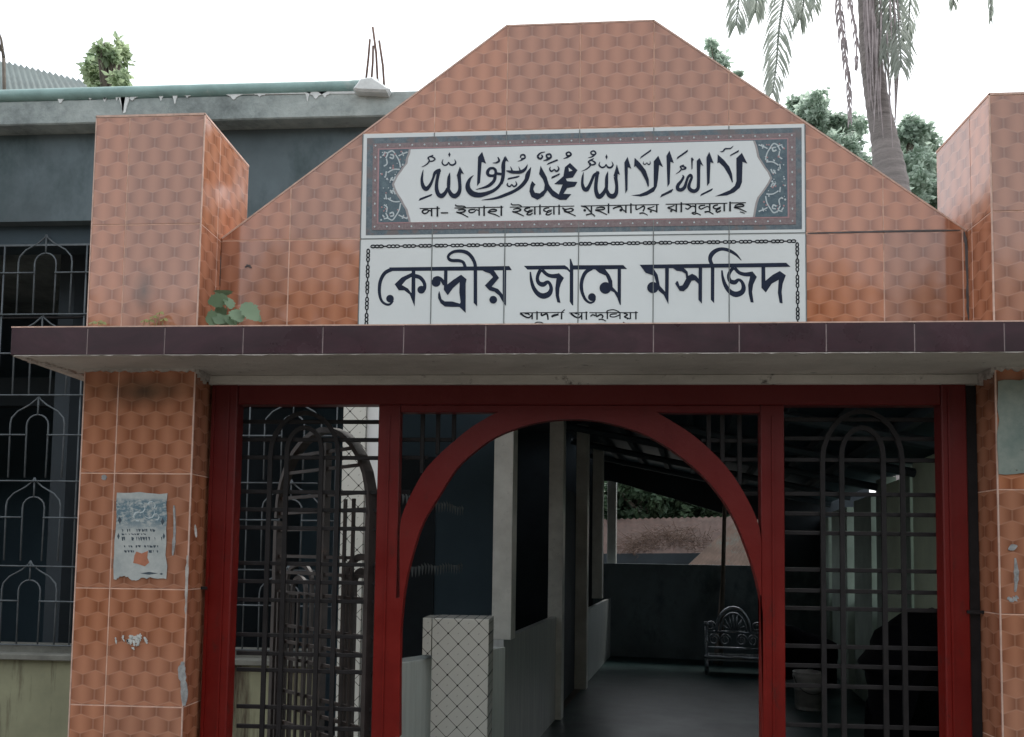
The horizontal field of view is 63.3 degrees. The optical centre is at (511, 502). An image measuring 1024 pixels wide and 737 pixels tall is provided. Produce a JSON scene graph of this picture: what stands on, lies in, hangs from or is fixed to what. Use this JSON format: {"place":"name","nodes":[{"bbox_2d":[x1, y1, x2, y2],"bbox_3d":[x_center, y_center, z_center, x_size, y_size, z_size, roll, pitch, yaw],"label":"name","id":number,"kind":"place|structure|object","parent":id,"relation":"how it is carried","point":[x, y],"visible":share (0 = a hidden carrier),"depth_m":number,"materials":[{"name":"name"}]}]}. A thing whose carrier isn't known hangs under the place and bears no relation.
{"place":"outdoors","nodes":[
{"label":"outdoors","id":0,"kind":"place"},
{"bbox_2d":[0,0,1023,491],"label":"sky","id":1,"kind":"structure","parent":0,"point":[963,59],"materials":[{"name":"white"}]},
{"bbox_2d":[563,665,580,709],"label":"ground","id":2,"kind":"structure","parent":0,"point":[569,698],"depth_m":9.07,"materials":[{"name":"grey concrete"}]},
{"bbox_2d":[0,61,86,89],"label":"tin roof shed","id":3,"kind":"structure","parent":2,"relation":"on","point":[20,76],"depth_m":10.79,"materials":[{"name":"metal"}]},
{"bbox_2d":[0,34,5,89],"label":"bare branch","id":4,"kind":"object","parent":3,"relation":"attached to","point":[3,66],"visible":0.71,"depth_m":9.89,"materials":[{"name":"plant"}]},
{"bbox_2d":[76,30,135,86],"bbox_3d":[-5.856,-2.332,11.775,0.958,9.062,1.711,3,-4,-29],"label":"tree","id":5,"kind":"object","parent":2,"relation":"on","point":[106,63],"visible":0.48,"depth_m":11.68,"materials":[{"name":"green plant"}]},
{"bbox_2d":[68,113,248,736],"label":"gate pillar","id":6,"kind":"structure","parent":2,"relation":"on","point":[169,200],"depth_m":2.20,"materials":[{"name":"tile"}]},
{"bbox_2d":[113,492,167,580],"bbox_3d":[-0.969,0.089,2.171,0.146,0.232,0.002,1,-3,4],"label":"poster","id":7,"kind":"object","parent":6,"relation":"attached to","point":[140,539],"visible":1,"depth_m":2.17,"materials":[{"name":"paper"}]},
{"bbox_2d":[11,320,1023,385],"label":"canopy slab","id":8,"kind":"structure","parent":6,"relation":"attached to","point":[970,353],"depth_m":2.03,"materials":[{"name":"paint"}]},
{"bbox_2d":[89,320,105,325],"bbox_3d":[-1.094,-0.455,2.192,0.048,0.055,0.012,1,-3,4],"label":"weed","id":9,"kind":"object","parent":8,"relation":"on","point":[100,321],"visible":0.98,"depth_m":2.19,"materials":[{"name":"green plant"}]},
{"bbox_2d":[141,311,167,325],"bbox_3d":[-0.940,-0.465,2.182,0.073,0.078,0.012,1,-3,4],"label":"weed","id":10,"kind":"object","parent":8,"relation":"on","point":[154,316],"visible":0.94,"depth_m":2.18,"materials":[{"name":"green plant"}]},
{"bbox_2d":[205,290,261,324],"bbox_3d":[-0.732,-0.513,2.200,0.151,0.114,0.067,1,-3,4],"label":"leafy weed","id":11,"kind":"object","parent":8,"relation":"on","point":[218,299],"visible":0.96,"depth_m":2.19,"materials":[{"name":"green plant"}]},
{"bbox_2d":[219,19,968,324],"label":"gable wall","id":12,"kind":"structure","parent":8,"relation":"on","point":[880,246],"depth_m":2.29,"materials":[{"name":"tile"}]},
{"bbox_2d":[358,233,806,323],"bbox_3d":[0.180,-0.566,2.260,1.214,0.320,0.009,1,-3,4],"label":"name sign","id":13,"kind":"object","parent":12,"relation":"attached to","point":[695,278],"visible":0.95,"depth_m":2.26,"materials":[{"name":"white tile"}]},
{"bbox_2d":[360,124,805,238],"bbox_3d":[0.184,-0.877,2.278,1.214,0.302,0.011,1,-3,4],"label":"calligraphy sign","id":14,"kind":"object","parent":12,"relation":"attached to","point":[717,180],"visible":1,"depth_m":2.27,"materials":[{"name":"white tile"}]},
{"bbox_2d":[0,77,494,736],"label":"mosque building","id":15,"kind":"structure","parent":2,"relation":"on","point":[280,141],"depth_m":4.30,"materials":[{"name":"concrete"}]},
{"bbox_2d":[2,315,86,318],"bbox_3d":[-3.373,-1.088,4.680,3.566,0.132,0.015,1,-3,4],"label":"bar","id":16,"kind":"object","parent":15,"relation":"attached to","point":[49,317],"visible":0.31,"depth_m":4.61,"materials":[{"name":"paint"}]},
{"bbox_2d":[0,79,377,101],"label":"roof pipe","id":17,"kind":"object","parent":15,"relation":"on","point":[114,92],"visible":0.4,"depth_m":4.15,"materials":[{"name":"plastic"}]},
{"bbox_2d":[365,39,370,77],"bbox_3d":[-0.736,-2.234,4.227,0.031,0.253,0.013,1,-3,4],"label":"rebar","id":18,"kind":"object","parent":15,"relation":"on","point":[368,57],"visible":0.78,"depth_m":4.22,"materials":[{"name":"metal"}]},
{"bbox_2d":[371,45,373,76],"bbox_3d":[-0.712,-2.216,4.224,0.019,0.219,0.013,1,-3,4],"label":"rebar","id":19,"kind":"object","parent":15,"relation":"on","point":[372,65],"visible":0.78,"depth_m":4.22,"materials":[{"name":"metal"}]},
{"bbox_2d":[372,27,378,80],"bbox_3d":[-0.695,-2.262,4.226,0.047,0.326,0.013,1,-3,4],"label":"rebar","id":20,"kind":"object","parent":15,"relation":"on","point":[375,49],"visible":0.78,"depth_m":4.22,"materials":[{"name":"metal"}]},
{"bbox_2d":[378,40,384,84],"bbox_3d":[-0.660,-2.195,4.219,0.050,0.315,0.013,1,-3,4],"label":"rebar","id":21,"kind":"object","parent":15,"relation":"on","point":[382,62],"visible":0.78,"depth_m":4.22,"materials":[{"name":"metal"}]},
{"bbox_2d":[399,457,435,657],"bbox_3d":[-0.927,0.549,7.249,0.500,1.900,0.029,1,-3,4],"label":"inner doorway","id":22,"kind":"structure","parent":15,"relation":"in","point":[419,599],"depth_m":7.22,"materials":[{"name":"black"}]},
{"bbox_2d":[402,494,463,576],"bbox_3d":[-0.476,0.195,4.698,0.001,0.454,1.451,0,-4,13],"label":"pennant string","id":23,"kind":"object","parent":15,"relation":"hanging from","point":[448,565],"visible":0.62,"depth_m":4.93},
{"bbox_2d":[43,254,934,736],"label":"verandah","id":24,"kind":"object","parent":2,"relation":"on","point":[621,646],"visible":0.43,"depth_m":7.44,"materials":[{"name":"concrete"}]},
{"bbox_2d":[547,489,575,700],"bbox_3d":[0.489,0.893,8.053,0.040,2.050,1.437,0,-4,13],"label":"door leaf","id":25,"kind":"structure","parent":24,"relation":"in","point":[570,502],"depth_m":8.36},
{"bbox_2d":[200,385,983,736],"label":"iron gate","id":26,"kind":"structure","parent":24,"relation":"on","point":[640,409],"depth_m":2.19,"materials":[{"name":"red metal"}]},
{"bbox_2d":[267,427,376,736],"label":"gate leaf","id":27,"kind":"object","parent":26,"relation":"attached to","point":[346,688],"visible":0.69,"depth_m":2.42,"materials":[{"name":"metal"}]},
{"bbox_2d":[713,585,720,663],"bbox_3d":[2.776,1.504,11.126,0.035,1.275,0.377,-2,-4,34],"label":"leaning pole","id":28,"kind":"object","parent":24,"relation":"on","point":[716,645],"visible":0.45,"depth_m":11.05,"materials":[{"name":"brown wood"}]},
{"bbox_2d":[704,606,758,674],"bbox_3d":[2.700,1.670,10.046,0.744,0.803,0.409,0,-4,12],"label":"ornate bench","id":29,"kind":"object","parent":24,"relation":"on","point":[708,657],"visible":0.87,"depth_m":10.20,"materials":[{"name":"metal"}]},
{"bbox_2d":[793,669,821,710],"bbox_3d":[2.782,1.762,7.776,0.301,0.348,0.299,1,-3,4],"label":"plastic bucket","id":30,"kind":"object","parent":24,"relation":"on","point":[807,699],"visible":0.75,"depth_m":7.67,"materials":[{"name":"plastic"}]},
{"bbox_2d":[857,607,938,736],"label":"covered motorbike","id":31,"kind":"object","parent":24,"relation":"on","point":[923,705],"visible":0.62,"depth_m":5.50,"materials":[{"name":"black fabric"}]},
{"bbox_2d":[604,481,729,519],"bbox_3d":[4.887,0.749,21.784,6.771,4.459,2.897,1,-3,4],"label":"background tree","id":32,"kind":"object","parent":2,"relation":"on","point":[635,503],"visible":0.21,"depth_m":21.43,"materials":[{"name":"green plant"}]},
{"bbox_2d":[603,516,732,564],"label":"tin roof shed","id":33,"kind":"structure","parent":2,"relation":"on","point":[677,554],"depth_m":18.50,"materials":[{"name":"grey metal"}]},
{"bbox_2d":[605,522,719,560],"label":"dry vines","id":34,"kind":"object","parent":33,"relation":"on","point":[655,539],"visible":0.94,"depth_m":18.11,"materials":[{"name":"brown plant"}]},
{"bbox_2d":[688,520,757,565],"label":"tin roof shed","id":35,"kind":"structure","parent":2,"relation":"on","point":[710,554],"depth_m":15.86,"materials":[{"name":"metal"}]},
{"bbox_2d":[702,36,744,664],"bbox_3d":[2.823,-2.052,11.049,0.586,8.659,0.409,0,-4,12],"label":"thin sapling","id":36,"kind":"object","parent":2,"relation":"on","point":[714,52],"visible":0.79,"depth_m":10.93,"materials":[{"name":"green plant"}]},
{"bbox_2d":[784,83,914,189],"bbox_3d":[5.245,-2.250,13.000,2.230,9.376,2.451,-2,-5,43],"label":"broadleaf tree","id":37,"kind":"object","parent":2,"relation":"on","point":[812,109],"visible":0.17,"depth_m":12.74,"materials":[{"name":"green plant"}]},
{"bbox_2d":[721,0,993,479],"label":"coconut palm","id":38,"kind":"object","parent":2,"relation":"on","point":[874,42],"visible":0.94,"depth_m":9.40,"materials":[{"name":"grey plant"}]},
{"bbox_2d":[826,454,936,701],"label":"side wall","id":39,"kind":"structure","parent":2,"relation":"on","point":[862,552],"depth_m":7.88,"materials":[{"name":"grey paint"}]},
{"bbox_2d":[868,110,943,208],"bbox_3d":[7.350,-2.120,14.337,2.624,9.340,2.687,1,-3,4],"label":"broadleaf tree","id":40,"kind":"object","parent":2,"relation":"on","point":[920,143],"visible":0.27,"depth_m":13.92,"materials":[{"name":"green plant"}]},
{"bbox_2d":[936,92,1023,736],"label":"gate pillar","id":41,"kind":"structure","parent":2,"relation":"on","point":[980,174],"depth_m":2.06,"materials":[{"name":"tile"}]},
{"bbox_2d":[997,379,1023,474],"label":"poster","id":42,"kind":"object","parent":41,"relation":"attached to","point":[1010,432],"visible":1,"depth_m":2.03,"materials":[{"name":"white paper"}]},
{"bbox_2d":[785,625,837,688],"bbox_3d":[3.214,1.685,9.096,0.692,0.673,0.365,1,-3,4],"label":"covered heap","id":43,"kind":"object","parent":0,"point":[794,635],"visible":0.51,"depth_m":8.96,"materials":[{"name":"black"}]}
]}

